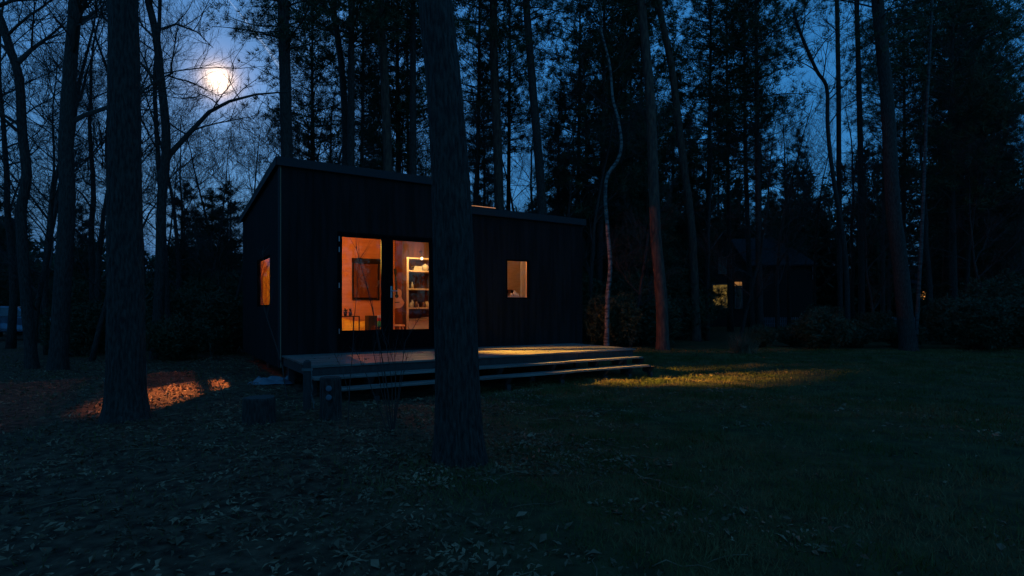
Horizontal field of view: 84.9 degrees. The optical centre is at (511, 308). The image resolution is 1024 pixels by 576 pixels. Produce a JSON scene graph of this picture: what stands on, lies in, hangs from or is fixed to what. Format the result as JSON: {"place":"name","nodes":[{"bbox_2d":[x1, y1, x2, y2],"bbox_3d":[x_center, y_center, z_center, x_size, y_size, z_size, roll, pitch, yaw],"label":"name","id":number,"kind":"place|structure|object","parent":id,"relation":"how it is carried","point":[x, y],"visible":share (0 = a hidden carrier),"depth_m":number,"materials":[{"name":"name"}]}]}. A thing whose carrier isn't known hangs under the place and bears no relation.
{"place":"outdoors","nodes":[
{"label":"outdoors","id":0,"kind":"place"},
{"bbox_2d":[0,325,1023,575],"bbox_3d":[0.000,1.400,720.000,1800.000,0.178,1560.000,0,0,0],"label":"ground","id":1,"kind":"structure","parent":0,"point":[292,547],"depth_m":4.51,"materials":[{"name":"green plant"}]},
{"bbox_2d":[0,17,143,341],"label":"bare tree","id":2,"kind":"object","parent":1,"relation":"on","point":[39,292],"visible":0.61,"depth_m":14.63,"materials":[{"name":"brown wood"}]},
{"bbox_2d":[0,0,150,348],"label":"bare tree","id":3,"kind":"object","parent":1,"relation":"on","point":[11,338],"visible":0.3,"depth_m":18.94,"materials":[{"name":"brown plant"}]},
{"bbox_2d":[0,0,157,354],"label":"bare tree","id":4,"kind":"object","parent":1,"relation":"on","point":[45,300],"visible":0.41,"depth_m":17.21,"materials":[{"name":"brown wood"}]},
{"bbox_2d":[0,1,170,342],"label":"bare tree","id":5,"kind":"object","parent":1,"relation":"on","point":[42,211],"visible":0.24,"depth_m":22.25,"materials":[{"name":"plant"}]},
{"bbox_2d":[0,0,173,368],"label":"bare tree","id":6,"kind":"object","parent":1,"relation":"on","point":[31,358],"visible":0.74,"depth_m":12.93,"materials":[{"name":"brown wood"}]},
{"bbox_2d":[0,0,197,346],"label":"bare tree","id":7,"kind":"object","parent":1,"relation":"on","point":[91,284],"visible":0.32,"depth_m":19.64,"materials":[{"name":"plant"}]},
{"bbox_2d":[1,0,219,352],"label":"bare tree","id":8,"kind":"object","parent":1,"relation":"on","point":[98,279],"visible":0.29,"depth_m":17.95,"materials":[{"name":"brown wood"}]},
{"bbox_2d":[7,0,222,277],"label":"bare tree","id":9,"kind":"object","parent":1,"relation":"on","point":[143,142],"visible":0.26,"depth_m":24.80,"materials":[{"name":"brown wood"}]},
{"bbox_2d":[0,31,239,360],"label":"bare tree","id":10,"kind":"object","parent":1,"relation":"on","point":[93,353],"visible":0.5,"depth_m":15.23,"materials":[{"name":"brown plant"}]},
{"bbox_2d":[97,0,152,424],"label":"pine tree","id":11,"kind":"object","parent":1,"relation":"on","point":[125,397],"visible":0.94,"depth_m":6.85,"materials":[{"name":"brown plant"}]},
{"bbox_2d":[40,0,243,371],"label":"bare tree","id":12,"kind":"object","parent":1,"relation":"on","point":[58,353],"visible":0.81,"depth_m":12.39,"materials":[{"name":"brown wood"}]},
{"bbox_2d":[33,0,272,316],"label":"bare tree","id":13,"kind":"object","parent":1,"relation":"on","point":[178,284],"visible":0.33,"depth_m":19.94,"materials":[{"name":"brown plant"}]},
{"bbox_2d":[94,136,240,285],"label":"bare tree","id":14,"kind":"object","parent":1,"relation":"on","point":[170,228],"visible":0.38,"depth_m":22.30,"materials":[{"name":"brown plant"}]},
{"bbox_2d":[146,182,203,285],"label":"conifer","id":15,"kind":"object","parent":1,"relation":"on","point":[170,252],"visible":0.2,"depth_m":27.41,"materials":[{"name":"green plant"}]},
{"bbox_2d":[29,0,333,339],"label":"bare tree","id":16,"kind":"object","parent":1,"relation":"on","point":[167,284],"visible":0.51,"depth_m":16.96,"materials":[{"name":"brown plant"}]},
{"bbox_2d":[145,313,219,361],"bbox_3d":[-8.655,0.767,14.596,1.874,1.440,1.912,0,0,17],"label":"bush","id":17,"kind":"object","parent":1,"relation":"on","point":[160,335],"visible":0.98,"depth_m":14.22,"materials":[{"name":"green plant"}]},
{"bbox_2d":[145,287,225,350],"bbox_3d":[-10.509,0.309,17.913,2.284,2.310,2.340,0,0,29],"label":"bush","id":18,"kind":"object","parent":1,"relation":"on","point":[180,302],"visible":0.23,"depth_m":17.50,"materials":[{"name":"green plant"}]},
{"bbox_2d":[67,0,312,359],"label":"bare tree","id":19,"kind":"object","parent":1,"relation":"on","point":[162,178],"visible":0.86,"depth_m":14.95,"materials":[{"name":"brown wood"}]},
{"bbox_2d":[143,66,263,278],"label":"bare tree","id":20,"kind":"object","parent":1,"relation":"on","point":[195,177],"visible":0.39,"depth_m":25.28,"materials":[{"name":"plant"}]},
{"bbox_2d":[171,185,242,334],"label":"conifer","id":21,"kind":"object","parent":1,"relation":"on","point":[205,196],"visible":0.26,"depth_m":23.14,"materials":[{"name":"green plant"}]},
{"bbox_2d":[171,268,242,347],"bbox_3d":[-10.762,0.088,19.783,3.134,3.138,3.483,0,0,-15],"label":"bush","id":22,"kind":"object","parent":1,"relation":"on","point":[202,286],"visible":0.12,"depth_m":19.64,"materials":[{"name":"green plant"}]},
{"bbox_2d":[142,103,293,288],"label":"bare tree","id":23,"kind":"object","parent":1,"relation":"on","point":[199,226],"visible":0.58,"depth_m":21.33,"materials":[{"name":"plant"}]},
{"bbox_2d":[180,128,255,342],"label":"bare tree","id":24,"kind":"object","parent":1,"relation":"on","point":[215,172],"visible":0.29,"depth_m":23.14,"materials":[{"name":"brown wood"}]},
{"bbox_2d":[178,94,322,350],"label":"bare tree","id":25,"kind":"object","parent":1,"relation":"on","point":[214,212],"visible":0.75,"depth_m":17.94,"materials":[{"name":"brown wood"}]},
{"bbox_2d":[241,395,276,424],"bbox_3d":[-3.026,1.219,6.719,0.407,0.316,0.407,0,0,-13],"label":"chopping stump","id":26,"kind":"object","parent":1,"relation":"on","point":[258,409],"visible":0.95,"depth_m":6.56,"materials":[{"name":"brown wood"}]},
{"bbox_2d":[194,102,333,277],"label":"bare tree","id":27,"kind":"object","parent":1,"relation":"on","point":[235,266],"visible":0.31,"depth_m":22.43,"materials":[{"name":"brown wood"}]},
{"bbox_2d":[197,0,367,157],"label":"pine tree","id":28,"kind":"object","parent":1,"relation":"on","point":[283,26],"visible":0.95,"depth_m":16.38,"materials":[{"name":"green plant"}]},
{"bbox_2d":[244,0,347,165],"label":"bare tree","id":29,"kind":"object","parent":1,"relation":"on","point":[342,77],"visible":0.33,"depth_m":20.89,"materials":[{"name":"brown plant"}]},
{"bbox_2d":[221,3,407,169],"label":"bare tree","id":30,"kind":"object","parent":1,"relation":"on","point":[318,126],"visible":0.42,"depth_m":20.93,"materials":[{"name":"brown plant"}]},
{"bbox_2d":[229,0,400,190],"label":"conifer","id":31,"kind":"object","parent":1,"relation":"on","point":[314,50],"visible":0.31,"depth_m":24.94,"materials":[{"name":"plant"}]},
{"bbox_2d":[319,376,342,420],"bbox_3d":[-2.250,1.121,6.962,0.279,0.536,0.275,0,0,-41],"label":"log post","id":32,"kind":"object","parent":1,"relation":"on","point":[330,398],"visible":0.98,"depth_m":6.86,"materials":[{"name":"brown wood"}]},
{"bbox_2d":[258,3,422,176],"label":"bare tree","id":33,"kind":"object","parent":1,"relation":"on","point":[362,115],"visible":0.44,"depth_m":20.35,"materials":[{"name":"plant"}]},
{"bbox_2d":[274,0,419,166],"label":"conifer","id":34,"kind":"object","parent":1,"relation":"on","point":[353,28],"visible":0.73,"depth_m":18.75,"materials":[{"name":"plant"}]},
{"bbox_2d":[292,1,420,169],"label":"conifer","id":35,"kind":"object","parent":1,"relation":"on","point":[370,47],"visible":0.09,"depth_m":29.82,"materials":[{"name":"plant"}]},
{"bbox_2d":[343,228,427,430],"bbox_3d":[-1.426,0.231,6.297,0.952,2.360,0.178,0,0,0],"label":"twiggy shrub","id":36,"kind":"object","parent":1,"relation":"on","point":[392,423],"visible":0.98,"depth_m":6.29,"materials":[{"name":"brown plant"}]},
{"bbox_2d":[303,0,491,176],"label":"conifer","id":37,"kind":"object","parent":1,"relation":"on","point":[399,107],"visible":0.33,"depth_m":22.89,"materials":[{"name":"plant"}]},
{"bbox_2d":[343,0,463,171],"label":"pine tree","id":38,"kind":"object","parent":1,"relation":"on","point":[386,131],"visible":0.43,"depth_m":19.88,"materials":[{"name":"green plant"}]},
{"bbox_2d":[240,156,585,378],"bbox_3d":[-2.623,-0.881,14.556,7.462,4.761,5.150,0,0,-33],"label":"cabin","id":39,"kind":"object","parent":1,"relation":"on","point":[297,216],"visible":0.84,"depth_m":12.04,"materials":[{"name":"brown wood"}]},
{"bbox_2d":[339,234,386,348],"bbox_3d":[-3.012,-0.330,11.340,1.000,2.276,0.063,0,0,-33],"label":"door","id":40,"kind":"structure","parent":39,"relation":"in","point":[365,338],"depth_m":11.42,"materials":[{"name":"black"}]},
{"bbox_2d":[387,237,431,346],"bbox_3d":[-2.148,-0.330,11.868,1.011,2.276,0.107,0,0,-33],"label":"door","id":41,"kind":"structure","parent":39,"relation":"in","point":[418,337],"depth_m":11.79,"materials":[{"name":"black"}]},
{"bbox_2d":[340,0,489,174],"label":"conifer","id":42,"kind":"object","parent":1,"relation":"on","point":[412,121],"visible":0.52,"depth_m":20.62,"materials":[{"name":"plant"}]},
{"bbox_2d":[418,0,488,468],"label":"pine tree","id":43,"kind":"object","parent":1,"relation":"on","point":[458,441],"visible":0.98,"depth_m":4.90,"materials":[{"name":"brown plant"}]},
{"bbox_2d":[400,66,513,207],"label":"bare tree","id":44,"kind":"object","parent":1,"relation":"on","point":[470,122],"visible":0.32,"depth_m":21.68,"materials":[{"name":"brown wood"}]},
{"bbox_2d":[282,343,654,400],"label":"deck","id":45,"kind":"structure","parent":1,"relation":"on","point":[495,360],"depth_m":10.39,"materials":[{"name":"wood"}]},
{"bbox_2d":[375,52,561,214],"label":"bare tree","id":46,"kind":"object","parent":1,"relation":"on","point":[476,170],"visible":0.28,"depth_m":23.42,"materials":[{"name":"brown wood"}]},
{"bbox_2d":[404,0,552,205],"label":"conifer","id":47,"kind":"object","parent":1,"relation":"on","point":[485,67],"visible":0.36,"depth_m":26.93,"materials":[{"name":"plant"}]},
{"bbox_2d":[422,0,590,209],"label":"pine tree","id":48,"kind":"object","parent":1,"relation":"on","point":[494,42],"visible":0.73,"depth_m":21.84,"materials":[{"name":"green plant"}]},
{"bbox_2d":[0,343,1023,575],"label":"leaf litter","id":49,"kind":"object","parent":1,"relation":"on","point":[136,553],"visible":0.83,"depth_m":4.71,"materials":[{"name":"brown plant"}]},
{"bbox_2d":[2,130,1023,326],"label":"wood","id":50,"kind":"object","parent":1,"relation":"on","point":[873,272],"visible":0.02,"depth_m":46.60,"materials":[{"name":"green plant"}]},
{"bbox_2d":[460,0,571,210],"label":"conifer","id":51,"kind":"object","parent":1,"relation":"on","point":[509,151],"visible":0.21,"depth_m":30.93,"materials":[{"name":"green plant"}]},
{"bbox_2d":[467,0,593,214],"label":"pine tree","id":52,"kind":"object","parent":1,"relation":"on","point":[540,178],"visible":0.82,"depth_m":20.89,"materials":[{"name":"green plant"}]},
{"bbox_2d":[484,47,634,267],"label":"bare tree","id":53,"kind":"object","parent":1,"relation":"on","point":[582,147],"visible":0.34,"depth_m":25.33,"materials":[{"name":"brown plant"}]},
{"bbox_2d":[522,92,597,314],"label":"conifer","id":54,"kind":"object","parent":1,"relation":"on","point":[551,197],"visible":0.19,"depth_m":26.78,"materials":[{"name":"plant"}]},
{"bbox_2d":[490,24,649,281],"bbox_3d":[2.159,-4.893,23.242,6.606,12.907,8.274,0,0,-11],"label":"bare tree","id":55,"kind":"object","parent":1,"relation":"on","point":[572,181],"visible":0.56,"depth_m":23.02,"materials":[{"name":"brown plant"}]},
{"bbox_2d":[504,0,666,227],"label":"conifer","id":56,"kind":"object","parent":1,"relation":"on","point":[539,59],"visible":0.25,"depth_m":27.85,"materials":[{"name":"green plant"}]},
{"bbox_2d":[520,5,672,342],"bbox_3d":[3.238,-5.045,22.224,6.606,13.239,8.274,0,0,19],"label":"bare tree","id":57,"kind":"object","parent":1,"relation":"on","point":[592,240],"visible":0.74,"depth_m":21.97,"materials":[{"name":"plant"}]},
{"bbox_2d":[549,0,657,345],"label":"birch tree","id":58,"kind":"object","parent":1,"relation":"on","point":[607,307],"visible":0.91,"depth_m":18.95,"materials":[{"name":"white plant"}]},
{"bbox_2d":[518,0,694,339],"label":"conifer","id":59,"kind":"object","parent":1,"relation":"on","point":[595,40],"visible":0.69,"depth_m":23.54,"materials":[{"name":"plant"}]},
{"bbox_2d":[582,289,642,346],"bbox_3d":[3.561,0.351,20.074,2.284,2.207,2.340,0,0,12],"label":"bush","id":60,"kind":"object","parent":1,"relation":"on","point":[596,311],"visible":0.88,"depth_m":19.45,"materials":[{"name":"green plant"}]},
{"bbox_2d":[595,0,670,349],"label":"pine tree","id":61,"kind":"object","parent":1,"relation":"on","point":[662,330],"visible":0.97,"depth_m":18.66,"materials":[{"name":"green plant"}]},
{"bbox_2d":[582,13,685,314],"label":"conifer","id":62,"kind":"object","parent":1,"relation":"on","point":[620,221],"visible":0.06,"depth_m":28.46,"materials":[{"name":"plant"}]},
{"bbox_2d":[602,266,676,344],"bbox_3d":[4.722,0.020,22.216,3.483,3.291,3.134,0,0,27],"label":"bush","id":63,"kind":"object","parent":1,"relation":"on","point":[627,287],"visible":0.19,"depth_m":21.51,"materials":[{"name":"green plant"}]},
{"bbox_2d":[602,108,696,336],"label":"conifer","id":64,"kind":"object","parent":1,"relation":"on","point":[673,280],"visible":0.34,"depth_m":23.61,"materials":[{"name":"green plant"}]},
{"bbox_2d":[575,0,725,266],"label":"conifer","id":65,"kind":"object","parent":1,"relation":"on","point":[659,68],"visible":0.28,"depth_m":25.86,"materials":[{"name":"green plant"}]},
{"bbox_2d":[619,295,683,345],"bbox_3d":[5.058,0.424,20.916,2.340,2.143,2.284,0,0,-13],"label":"bush","id":66,"kind":"object","parent":1,"relation":"on","point":[648,333],"visible":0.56,"depth_m":20.44,"materials":[{"name":"green plant"}]},
{"bbox_2d":[572,73,738,346],"bbox_3d":[5.042,-3.777,19.770,4.382,10.787,5.664,0,0,-24],"label":"bare tree","id":67,"kind":"object","parent":1,"relation":"on","point":[667,206],"visible":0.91,"depth_m":19.88,"materials":[{"name":"brown plant"}]},
{"bbox_2d":[624,0,701,340],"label":"pine tree","id":68,"kind":"object","parent":1,"relation":"on","point":[693,276],"visible":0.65,"depth_m":23.87,"materials":[{"name":"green plant"}]},
{"bbox_2d":[628,72,729,318],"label":"conifer","id":69,"kind":"object","parent":1,"relation":"on","point":[685,244],"visible":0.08,"depth_m":28.54,"materials":[{"name":"plant"}]},
{"bbox_2d":[666,113,741,327],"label":"conifer","id":70,"kind":"object","parent":1,"relation":"on","point":[713,221],"visible":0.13,"depth_m":35.52,"materials":[{"name":"green plant"}]},
{"bbox_2d":[637,0,801,337],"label":"conifer","id":71,"kind":"object","parent":1,"relation":"on","point":[710,70],"visible":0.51,"depth_m":26.76,"materials":[{"name":"plant"}]},
{"bbox_2d":[637,25,815,340],"bbox_3d":[8.675,-5.400,25.256,6.936,14.123,8.688,0,0,-7],"label":"bare tree","id":72,"kind":"object","parent":1,"relation":"on","point":[707,335],"visible":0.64,"depth_m":24.95,"materials":[{"name":"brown wood"}]},
{"bbox_2d":[674,0,784,331],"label":"conifer","id":73,"kind":"object","parent":1,"relation":"on","point":[730,322],"visible":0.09,"depth_m":32.87,"materials":[{"name":"plant"}]},
{"bbox_2d":[673,0,825,327],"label":"conifer","id":74,"kind":"object","parent":1,"relation":"on","point":[751,318],"visible":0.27,"depth_m":29.85,"materials":[{"name":"plant"}]},
{"bbox_2d":[675,0,836,326],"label":"conifer","id":75,"kind":"object","parent":1,"relation":"on","point":[756,78],"visible":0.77,"depth_m":24.84,"materials":[{"name":"plant"}]},
{"bbox_2d":[699,232,817,326],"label":"house","id":76,"kind":"structure","parent":1,"relation":"on","point":[801,293],"depth_m":41.85,"materials":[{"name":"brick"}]},
{"bbox_2d":[690,77,829,342],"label":"bare tree","id":77,"kind":"object","parent":1,"relation":"on","point":[754,277],"visible":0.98,"depth_m":23.13,"materials":[{"name":"brown plant"}]},
{"bbox_2d":[691,41,855,326],"bbox_3d":[13.079,-5.672,27.100,8.274,14.630,6.606,0,0,-28],"label":"bare tree","id":78,"kind":"object","parent":1,"relation":"on","point":[777,282],"visible":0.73,"depth_m":26.89,"materials":[{"name":"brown wood"}]},
{"bbox_2d":[768,169,821,309],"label":"conifer","id":79,"kind":"object","parent":1,"relation":"on","point":[793,235],"visible":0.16,"depth_m":43.64,"materials":[{"name":"green plant"}]},
{"bbox_2d":[743,68,855,327],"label":"bare tree","id":80,"kind":"object","parent":1,"relation":"on","point":[788,294],"visible":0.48,"depth_m":33.87,"materials":[{"name":"plant"}]},
{"bbox_2d":[742,0,893,322],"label":"bare tree","id":81,"kind":"object","parent":1,"relation":"on","point":[839,216],"visible":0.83,"depth_m":21.93,"materials":[{"name":"brown plant"}]},
{"bbox_2d":[737,84,903,308],"bbox_3d":[17.488,-5.391,31.786,6.606,14.066,8.274,0,0,-32],"label":"bare tree","id":82,"kind":"object","parent":1,"relation":"on","point":[814,272],"visible":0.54,"depth_m":31.37,"materials":[{"name":"plant"}]},
{"bbox_2d":[786,306,858,348],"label":"bush","id":83,"kind":"object","parent":1,"relation":"on","point":[812,329],"visible":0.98,"depth_m":18.59,"materials":[{"name":"green plant"}]},
{"bbox_2d":[806,0,844,314],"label":"bare tree","id":84,"kind":"object","parent":1,"relation":"on","point":[839,244],"visible":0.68,"depth_m":25.92,"materials":[{"name":"brown wood"}]},
{"bbox_2d":[807,196,844,310],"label":"conifer","id":85,"kind":"object","parent":1,"relation":"on","point":[823,252],"visible":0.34,"depth_m":48.56,"materials":[{"name":"green plant"}]},
{"bbox_2d":[840,1,864,316],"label":"bare tree","id":86,"kind":"object","parent":1,"relation":"on","point":[861,272],"visible":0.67,"depth_m":26.90,"materials":[{"name":"brown wood"}]},
{"bbox_2d":[788,60,939,319],"bbox_3d":[20.751,-6.405,33.297,10.138,16.096,7.555,0,0,-7],"label":"bare tree","id":87,"kind":"object","parent":1,"relation":"on","point":[852,310],"visible":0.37,"depth_m":32.82,"materials":[{"name":"wood"}]},
{"bbox_2d":[761,0,967,350],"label":"pine tree","id":88,"kind":"object","parent":1,"relation":"on","point":[907,338],"visible":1,"depth_m":18.85,"materials":[{"name":"brown plant"}]},
{"bbox_2d":[819,137,944,341],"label":"bare tree","id":89,"kind":"object","parent":1,"relation":"on","point":[871,299],"visible":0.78,"depth_m":24.54,"materials":[{"name":"wood"}]},
{"bbox_2d":[835,20,934,319],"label":"conifer","id":90,"kind":"object","parent":1,"relation":"on","point":[882,304],"visible":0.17,"depth_m":40.03,"materials":[{"name":"plant"}]},
{"bbox_2d":[798,68,1000,319],"bbox_3d":[19.070,-5.053,27.798,6.606,13.266,8.274,0,0,-38],"label":"bare tree","id":91,"kind":"object","parent":1,"relation":"on","point":[889,265],"visible":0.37,"depth_m":27.41,"materials":[{"name":"plant"}]},
{"bbox_2d":[823,0,990,284],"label":"conifer","id":92,"kind":"object","parent":1,"relation":"on","point":[879,118],"visible":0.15,"depth_m":32.64,"materials":[{"name":"green plant"}]},
{"bbox_2d":[805,0,1023,340],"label":"bare tree","id":93,"kind":"object","parent":1,"relation":"on","point":[929,283],"visible":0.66,"depth_m":23.88,"materials":[{"name":"plant"}]},
{"bbox_2d":[915,0,933,343],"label":"birch tree","id":94,"kind":"object","parent":1,"relation":"on","point":[918,294],"visible":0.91,"depth_m":19.96,"materials":[{"name":"grey plant"}]},
{"bbox_2d":[853,0,1023,340],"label":"conifer","id":95,"kind":"object","parent":1,"relation":"on","point":[993,96],"visible":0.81,"depth_m":23.33,"materials":[{"name":"plant"}]},
{"bbox_2d":[861,0,1023,300],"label":"conifer","id":96,"kind":"object","parent":1,"relation":"on","point":[961,253],"visible":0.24,"depth_m":26.27,"materials":[{"name":"green plant"}]},
{"bbox_2d":[866,21,1023,293],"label":"bare tree","id":97,"kind":"object","parent":1,"relation":"on","point":[967,259],"visible":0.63,"depth_m":23.42,"materials":[{"name":"plant"}]},
{"bbox_2d":[868,0,1023,333],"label":"conifer","id":98,"kind":"object","parent":1,"relation":"on","point":[945,264],"visible":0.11,"depth_m":29.70,"materials":[{"name":"plant"}]},
{"bbox_2d":[868,0,1023,253],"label":"bare tree","id":99,"kind":"object","parent":1,"relation":"on","point":[901,91],"visible":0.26,"depth_m":25.41,"materials":[{"name":"plant"}]},
{"bbox_2d":[919,293,983,343],"bbox_3d":[17.328,0.424,21.927,2.055,2.158,2.106,0,0,20],"label":"bush","id":100,"kind":"object","parent":1,"relation":"on","point":[932,313],"visible":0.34,"depth_m":21.97,"materials":[{"name":"green plant"}]},
{"bbox_2d":[909,113,1023,295],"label":"bare tree","id":101,"kind":"object","parent":1,"relation":"on","point":[988,227],"visible":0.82,"depth_m":22.70,"materials":[{"name":"plant"}]},
{"bbox_2d":[909,1,1023,311],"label":"conifer","id":102,"kind":"object","parent":1,"relation":"on","point":[935,258],"visible":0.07,"depth_m":29.80,"materials":[{"name":"green plant"}]},
{"bbox_2d":[934,84,1023,317],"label":"conifer","id":103,"kind":"object","parent":1,"relation":"on","point":[998,264],"visible":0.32,"depth_m":25.66,"materials":[{"name":"plant"}]},
{"bbox_2d":[935,292,1023,349],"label":"bush","id":104,"kind":"object","parent":1,"relation":"on","point":[979,334],"visible":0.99,"depth_m":18.64,"materials":[{"name":"green plant"}]},
{"bbox_2d":[951,268,1023,345],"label":"bush","id":105,"kind":"object","parent":1,"relation":"on","point":[1006,289],"visible":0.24,"depth_m":20.94,"materials":[{"name":"green plant"}]},
{"bbox_2d":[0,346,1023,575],"bbox_3d":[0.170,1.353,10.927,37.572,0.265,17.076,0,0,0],"label":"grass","id":106,"kind":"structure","parent":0,"point":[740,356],"depth_m":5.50,"materials":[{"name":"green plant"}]},
{"bbox_2d":[0,0,1023,270],"label":"sky","id":107,"kind":"structure","parent":0,"point":[224,42],"materials":[{"name":"blue"}]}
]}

